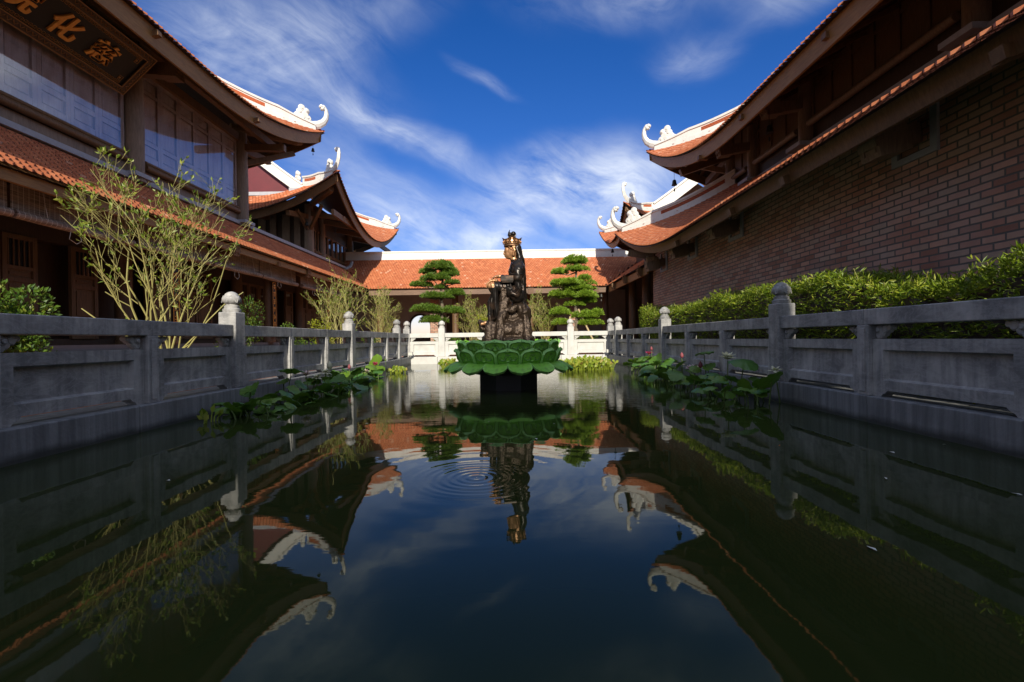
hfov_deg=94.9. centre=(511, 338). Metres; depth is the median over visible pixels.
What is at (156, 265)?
door
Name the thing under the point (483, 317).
yellow shrub
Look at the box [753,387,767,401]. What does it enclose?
lotus leaf
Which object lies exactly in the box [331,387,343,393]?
lotus leaf
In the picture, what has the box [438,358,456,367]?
water hyacinth
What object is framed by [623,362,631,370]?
lotus leaf
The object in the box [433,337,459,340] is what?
bush
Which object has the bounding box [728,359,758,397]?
lotus leaf
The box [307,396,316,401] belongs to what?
lotus leaf
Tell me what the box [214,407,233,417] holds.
lotus leaf
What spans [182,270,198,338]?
door
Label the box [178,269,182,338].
door
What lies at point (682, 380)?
lotus leaf
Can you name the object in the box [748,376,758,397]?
lotus leaf
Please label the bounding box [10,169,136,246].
bamboo blind
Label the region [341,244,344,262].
window
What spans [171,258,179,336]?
couplet board
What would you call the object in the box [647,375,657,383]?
lotus leaf
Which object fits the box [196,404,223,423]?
water hyacinth
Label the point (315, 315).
door
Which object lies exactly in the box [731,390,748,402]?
lotus leaf
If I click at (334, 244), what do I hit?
window
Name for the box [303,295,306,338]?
door
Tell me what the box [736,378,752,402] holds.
lotus leaf
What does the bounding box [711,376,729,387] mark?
lotus leaf
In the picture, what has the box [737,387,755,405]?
lotus leaf
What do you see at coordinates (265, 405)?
lotus leaf
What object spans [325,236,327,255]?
window
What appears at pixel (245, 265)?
bamboo blind
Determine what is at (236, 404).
lotus leaf
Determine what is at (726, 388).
lotus leaf
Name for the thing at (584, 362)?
water hyacinth
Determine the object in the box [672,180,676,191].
wind bell
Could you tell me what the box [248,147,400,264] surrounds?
pavilion
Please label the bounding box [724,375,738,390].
lotus leaf
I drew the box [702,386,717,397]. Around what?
lotus leaf
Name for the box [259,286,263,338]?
door
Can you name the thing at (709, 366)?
lotus leaf
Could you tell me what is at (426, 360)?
kerb
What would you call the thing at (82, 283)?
door
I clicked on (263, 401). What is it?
lotus leaf
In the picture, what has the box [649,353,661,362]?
lotus leaf
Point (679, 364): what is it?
lotus leaf
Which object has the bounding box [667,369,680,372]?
lotus leaf
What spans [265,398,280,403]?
lotus leaf
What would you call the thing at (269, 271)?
bamboo blind
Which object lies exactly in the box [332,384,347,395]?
lotus leaf
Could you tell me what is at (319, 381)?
lotus leaf
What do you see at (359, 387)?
lotus leaf
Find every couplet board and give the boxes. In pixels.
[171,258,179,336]
[271,282,275,326]
[326,295,328,329]
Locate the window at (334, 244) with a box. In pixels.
[332,239,336,259]
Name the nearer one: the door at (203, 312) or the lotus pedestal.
the lotus pedestal
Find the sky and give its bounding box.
[132,0,843,333]
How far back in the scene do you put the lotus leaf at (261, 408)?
6.62 m
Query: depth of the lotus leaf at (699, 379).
8.09 m
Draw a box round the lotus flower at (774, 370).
[768,366,780,402]
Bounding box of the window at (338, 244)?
[337,242,340,261]
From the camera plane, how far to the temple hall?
13.42 m
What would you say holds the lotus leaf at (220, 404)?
on the water
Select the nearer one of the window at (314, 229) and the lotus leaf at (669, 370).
the lotus leaf at (669, 370)
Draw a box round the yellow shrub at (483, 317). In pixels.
[475,311,487,324]
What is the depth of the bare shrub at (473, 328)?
22.94 m
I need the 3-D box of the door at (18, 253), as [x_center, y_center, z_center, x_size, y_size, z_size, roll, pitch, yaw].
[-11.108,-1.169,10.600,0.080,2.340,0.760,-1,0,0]
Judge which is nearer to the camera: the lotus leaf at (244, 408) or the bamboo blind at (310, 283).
the lotus leaf at (244, 408)
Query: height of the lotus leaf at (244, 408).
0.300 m
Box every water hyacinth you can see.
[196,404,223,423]
[387,365,406,373]
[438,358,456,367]
[559,354,617,370]
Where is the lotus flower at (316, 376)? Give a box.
[311,374,320,393]
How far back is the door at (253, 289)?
20.29 m
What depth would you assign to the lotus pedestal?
8.80 m
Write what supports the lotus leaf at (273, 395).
on the water
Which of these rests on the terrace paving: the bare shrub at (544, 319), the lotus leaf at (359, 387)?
the bare shrub at (544, 319)
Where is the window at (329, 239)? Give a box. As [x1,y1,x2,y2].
[328,237,331,257]
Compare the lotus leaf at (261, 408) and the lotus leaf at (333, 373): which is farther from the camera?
the lotus leaf at (333, 373)
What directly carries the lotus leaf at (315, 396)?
on the water
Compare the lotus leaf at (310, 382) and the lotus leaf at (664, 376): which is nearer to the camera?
the lotus leaf at (310, 382)
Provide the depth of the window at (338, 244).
31.13 m
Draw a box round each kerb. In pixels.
[0,354,1023,467]
[411,354,607,363]
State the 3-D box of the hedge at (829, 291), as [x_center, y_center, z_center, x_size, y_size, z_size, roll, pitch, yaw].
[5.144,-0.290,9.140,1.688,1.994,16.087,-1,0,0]
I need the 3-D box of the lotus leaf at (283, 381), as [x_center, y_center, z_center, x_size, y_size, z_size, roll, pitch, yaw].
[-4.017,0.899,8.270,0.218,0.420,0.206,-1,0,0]
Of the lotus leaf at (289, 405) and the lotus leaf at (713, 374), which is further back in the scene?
the lotus leaf at (713, 374)
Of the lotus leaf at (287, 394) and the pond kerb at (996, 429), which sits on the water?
the lotus leaf at (287, 394)
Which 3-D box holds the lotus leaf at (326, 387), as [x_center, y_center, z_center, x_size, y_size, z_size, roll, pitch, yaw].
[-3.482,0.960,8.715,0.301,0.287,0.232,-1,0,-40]
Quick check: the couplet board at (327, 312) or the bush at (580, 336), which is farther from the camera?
the couplet board at (327, 312)
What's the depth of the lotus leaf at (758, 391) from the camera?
6.77 m
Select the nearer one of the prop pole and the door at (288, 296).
the prop pole
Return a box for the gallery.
[343,248,652,342]
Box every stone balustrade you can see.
[0,291,410,429]
[403,319,613,356]
[607,282,1023,418]
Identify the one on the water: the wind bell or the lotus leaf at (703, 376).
the lotus leaf at (703, 376)
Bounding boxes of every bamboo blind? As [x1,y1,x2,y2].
[0,180,14,216]
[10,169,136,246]
[138,216,211,265]
[210,245,262,277]
[260,261,298,287]
[300,276,326,293]
[325,281,342,297]
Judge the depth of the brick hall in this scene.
9.46 m
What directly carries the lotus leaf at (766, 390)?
on the water
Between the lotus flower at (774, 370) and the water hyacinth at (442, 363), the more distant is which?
the water hyacinth at (442, 363)
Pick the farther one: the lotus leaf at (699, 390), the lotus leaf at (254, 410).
the lotus leaf at (699, 390)
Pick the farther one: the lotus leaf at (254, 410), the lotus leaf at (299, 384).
the lotus leaf at (299, 384)
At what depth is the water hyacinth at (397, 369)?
14.27 m
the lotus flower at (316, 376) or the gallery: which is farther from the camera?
the gallery
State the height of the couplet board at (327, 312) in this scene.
2.200 m
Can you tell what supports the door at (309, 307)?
in the temple hall
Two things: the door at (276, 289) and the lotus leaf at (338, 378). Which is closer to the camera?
the lotus leaf at (338, 378)
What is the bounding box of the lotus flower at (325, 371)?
[321,368,330,376]
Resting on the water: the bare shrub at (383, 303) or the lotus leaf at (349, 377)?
the lotus leaf at (349, 377)
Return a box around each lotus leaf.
[211,402,224,406]
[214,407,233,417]
[223,402,241,419]
[231,398,256,416]
[232,402,245,414]
[239,381,258,400]
[242,389,255,396]
[248,408,262,414]
[250,395,270,408]
[254,397,271,406]
[254,401,271,413]
[257,403,270,414]
[263,393,277,405]
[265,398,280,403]
[269,408,283,412]
[275,405,288,410]
[276,378,288,390]
[278,368,303,392]
[279,390,293,397]
[281,396,295,404]
[284,402,296,408]
[286,385,300,394]
[292,392,310,402]
[294,380,306,391]
[303,380,315,389]
[305,378,321,392]
[307,392,318,398]
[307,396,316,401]
[315,383,331,393]
[324,370,340,375]
[329,374,345,388]
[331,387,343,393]
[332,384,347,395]
[343,375,353,389]
[352,370,361,381]
[352,373,364,381]
[352,383,368,389]
[361,375,374,384]
[361,379,371,384]
[365,365,376,372]
[369,354,381,365]
[369,366,384,376]
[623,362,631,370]
[640,365,654,381]
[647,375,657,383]
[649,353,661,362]
[654,367,665,386]
[657,372,670,386]
[660,358,674,367]
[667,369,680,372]
[668,371,683,391]
[675,376,688,390]
[676,361,684,372]
[686,375,702,392]
[689,365,701,385]
[691,387,707,395]
[693,378,704,393]
[695,351,714,373]
[698,381,711,395]
[699,375,707,386]
[702,362,715,372]
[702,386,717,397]
[705,373,720,386]
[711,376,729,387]
[712,391,723,399]
[715,380,728,392]
[718,391,735,399]
[720,385,732,400]
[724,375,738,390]
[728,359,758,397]
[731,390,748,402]
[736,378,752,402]
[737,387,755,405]
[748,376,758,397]
[751,389,763,404]
[752,379,760,401]
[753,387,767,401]
[757,371,782,403]
[758,389,771,401]
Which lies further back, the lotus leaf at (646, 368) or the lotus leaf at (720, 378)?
the lotus leaf at (646, 368)
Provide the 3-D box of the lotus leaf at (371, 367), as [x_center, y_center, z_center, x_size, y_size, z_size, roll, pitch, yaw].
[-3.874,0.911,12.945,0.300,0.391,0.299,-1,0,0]
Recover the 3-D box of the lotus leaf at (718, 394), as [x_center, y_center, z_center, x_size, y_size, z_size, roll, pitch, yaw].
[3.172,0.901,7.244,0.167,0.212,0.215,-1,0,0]
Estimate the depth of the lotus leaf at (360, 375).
10.92 m
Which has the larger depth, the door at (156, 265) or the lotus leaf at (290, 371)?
the door at (156, 265)
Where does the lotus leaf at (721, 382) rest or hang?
on the water
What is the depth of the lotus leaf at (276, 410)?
6.71 m
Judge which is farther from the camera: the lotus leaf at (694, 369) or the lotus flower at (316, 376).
the lotus leaf at (694, 369)
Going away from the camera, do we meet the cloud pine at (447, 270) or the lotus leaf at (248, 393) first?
the lotus leaf at (248, 393)
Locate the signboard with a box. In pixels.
[0,0,156,94]
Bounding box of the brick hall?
[610,0,1023,318]
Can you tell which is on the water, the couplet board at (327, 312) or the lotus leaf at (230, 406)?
the lotus leaf at (230, 406)
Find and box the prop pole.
[578,309,599,352]
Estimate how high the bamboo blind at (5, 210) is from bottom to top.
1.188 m
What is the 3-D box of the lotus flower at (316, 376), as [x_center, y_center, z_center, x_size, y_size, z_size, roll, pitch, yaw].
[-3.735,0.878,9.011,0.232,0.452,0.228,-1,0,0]
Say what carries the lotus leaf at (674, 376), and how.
on the water
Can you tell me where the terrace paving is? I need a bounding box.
[22,352,603,416]
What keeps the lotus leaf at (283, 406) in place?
on the water
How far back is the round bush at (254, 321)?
10.50 m
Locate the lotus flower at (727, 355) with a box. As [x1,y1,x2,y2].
[720,352,735,390]
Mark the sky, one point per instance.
(472, 122)
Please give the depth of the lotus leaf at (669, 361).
10.97 m
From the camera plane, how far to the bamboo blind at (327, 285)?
24.64 m
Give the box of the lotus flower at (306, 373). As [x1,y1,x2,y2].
[300,370,311,389]
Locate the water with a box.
[0,362,1023,681]
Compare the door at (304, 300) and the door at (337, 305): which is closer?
the door at (304, 300)
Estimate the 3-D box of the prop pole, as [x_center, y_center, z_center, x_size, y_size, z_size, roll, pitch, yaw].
[3.545,-0.376,21.775,1.176,2.092,0.090,-1,0,43]
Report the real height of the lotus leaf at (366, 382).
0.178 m
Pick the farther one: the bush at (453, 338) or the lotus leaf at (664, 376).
the bush at (453, 338)
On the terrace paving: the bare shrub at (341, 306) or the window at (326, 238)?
the bare shrub at (341, 306)
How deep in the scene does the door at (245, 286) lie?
19.62 m
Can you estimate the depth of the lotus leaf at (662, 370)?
9.38 m
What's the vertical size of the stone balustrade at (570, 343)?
1.510 m
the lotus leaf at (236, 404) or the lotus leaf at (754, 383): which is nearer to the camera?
the lotus leaf at (236, 404)
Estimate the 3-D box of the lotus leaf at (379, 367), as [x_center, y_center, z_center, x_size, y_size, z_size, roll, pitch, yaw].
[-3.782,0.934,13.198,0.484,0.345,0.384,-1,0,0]
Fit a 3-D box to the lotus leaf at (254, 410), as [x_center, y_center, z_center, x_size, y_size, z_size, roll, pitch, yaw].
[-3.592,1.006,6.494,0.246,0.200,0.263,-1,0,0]
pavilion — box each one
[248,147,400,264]
[597,178,704,296]
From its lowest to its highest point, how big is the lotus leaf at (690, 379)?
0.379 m
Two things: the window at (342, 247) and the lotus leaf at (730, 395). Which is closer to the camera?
the lotus leaf at (730, 395)
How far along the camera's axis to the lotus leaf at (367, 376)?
10.69 m
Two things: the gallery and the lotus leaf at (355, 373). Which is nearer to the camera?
the lotus leaf at (355, 373)
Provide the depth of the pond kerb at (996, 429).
4.89 m
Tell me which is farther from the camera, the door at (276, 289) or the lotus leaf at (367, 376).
the door at (276, 289)
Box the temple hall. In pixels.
[0,0,368,352]
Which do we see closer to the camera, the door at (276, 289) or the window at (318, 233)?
the door at (276, 289)
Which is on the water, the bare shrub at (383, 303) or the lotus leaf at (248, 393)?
the lotus leaf at (248, 393)
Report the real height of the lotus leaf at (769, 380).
0.540 m
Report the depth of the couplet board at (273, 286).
18.75 m
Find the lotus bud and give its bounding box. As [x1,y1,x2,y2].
[327,361,331,376]
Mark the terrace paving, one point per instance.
(275, 376)
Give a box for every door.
[0,231,37,338]
[68,246,98,338]
[143,262,159,320]
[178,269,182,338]
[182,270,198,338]
[198,273,212,338]
[242,282,248,323]
[248,283,259,338]
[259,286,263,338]
[275,289,277,338]
[284,291,292,327]
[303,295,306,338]
[307,296,312,338]
[313,297,318,338]
[330,301,334,338]
[335,304,339,338]
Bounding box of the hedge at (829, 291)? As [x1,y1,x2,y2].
[638,240,1023,403]
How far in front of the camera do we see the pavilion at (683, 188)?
26.23 m
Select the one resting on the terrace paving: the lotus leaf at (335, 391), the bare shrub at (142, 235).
the bare shrub at (142, 235)
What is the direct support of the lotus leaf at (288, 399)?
on the water
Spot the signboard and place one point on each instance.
(82, 35)
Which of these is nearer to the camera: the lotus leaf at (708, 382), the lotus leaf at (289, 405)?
the lotus leaf at (289, 405)
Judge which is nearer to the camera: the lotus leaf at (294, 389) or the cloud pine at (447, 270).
the lotus leaf at (294, 389)
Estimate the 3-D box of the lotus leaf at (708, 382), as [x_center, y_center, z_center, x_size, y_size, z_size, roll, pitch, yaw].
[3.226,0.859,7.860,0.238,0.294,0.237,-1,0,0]
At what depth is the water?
2.28 m
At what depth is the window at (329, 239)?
29.59 m
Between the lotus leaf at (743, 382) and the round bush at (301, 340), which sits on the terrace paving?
the round bush at (301, 340)
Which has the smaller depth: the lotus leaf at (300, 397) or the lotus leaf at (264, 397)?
the lotus leaf at (264, 397)
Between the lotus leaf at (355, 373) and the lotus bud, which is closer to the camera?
the lotus bud
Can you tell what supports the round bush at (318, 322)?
on the terrace paving
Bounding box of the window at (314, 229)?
[314,229,315,249]
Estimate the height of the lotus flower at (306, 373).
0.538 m
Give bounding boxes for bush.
[0,279,62,352]
[213,294,265,346]
[281,322,316,344]
[307,315,334,343]
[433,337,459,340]
[577,335,596,338]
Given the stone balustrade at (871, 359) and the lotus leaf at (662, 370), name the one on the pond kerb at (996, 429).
the stone balustrade at (871, 359)
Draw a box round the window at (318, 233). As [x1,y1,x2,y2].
[317,231,319,251]
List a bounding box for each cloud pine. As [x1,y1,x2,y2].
[409,258,465,325]
[548,253,604,330]
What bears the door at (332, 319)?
in the temple hall
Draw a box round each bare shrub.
[53,145,260,348]
[301,258,370,343]
[360,284,403,342]
[453,289,487,340]
[527,284,564,339]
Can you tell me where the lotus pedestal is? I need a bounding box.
[444,338,572,390]
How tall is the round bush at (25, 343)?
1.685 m
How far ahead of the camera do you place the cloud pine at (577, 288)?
21.92 m
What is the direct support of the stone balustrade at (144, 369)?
on the pond kerb at (996, 429)
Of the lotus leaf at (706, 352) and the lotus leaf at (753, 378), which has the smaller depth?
the lotus leaf at (753, 378)
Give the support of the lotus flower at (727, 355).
on the water
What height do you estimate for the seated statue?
2.336 m
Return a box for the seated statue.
[477,230,534,341]
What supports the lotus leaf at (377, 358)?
on the water
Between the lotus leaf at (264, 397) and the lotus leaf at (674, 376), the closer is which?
the lotus leaf at (264, 397)
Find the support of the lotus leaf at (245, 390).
on the water
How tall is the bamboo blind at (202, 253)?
1.188 m
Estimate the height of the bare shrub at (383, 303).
3.408 m
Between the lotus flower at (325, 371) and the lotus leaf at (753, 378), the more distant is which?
the lotus flower at (325, 371)

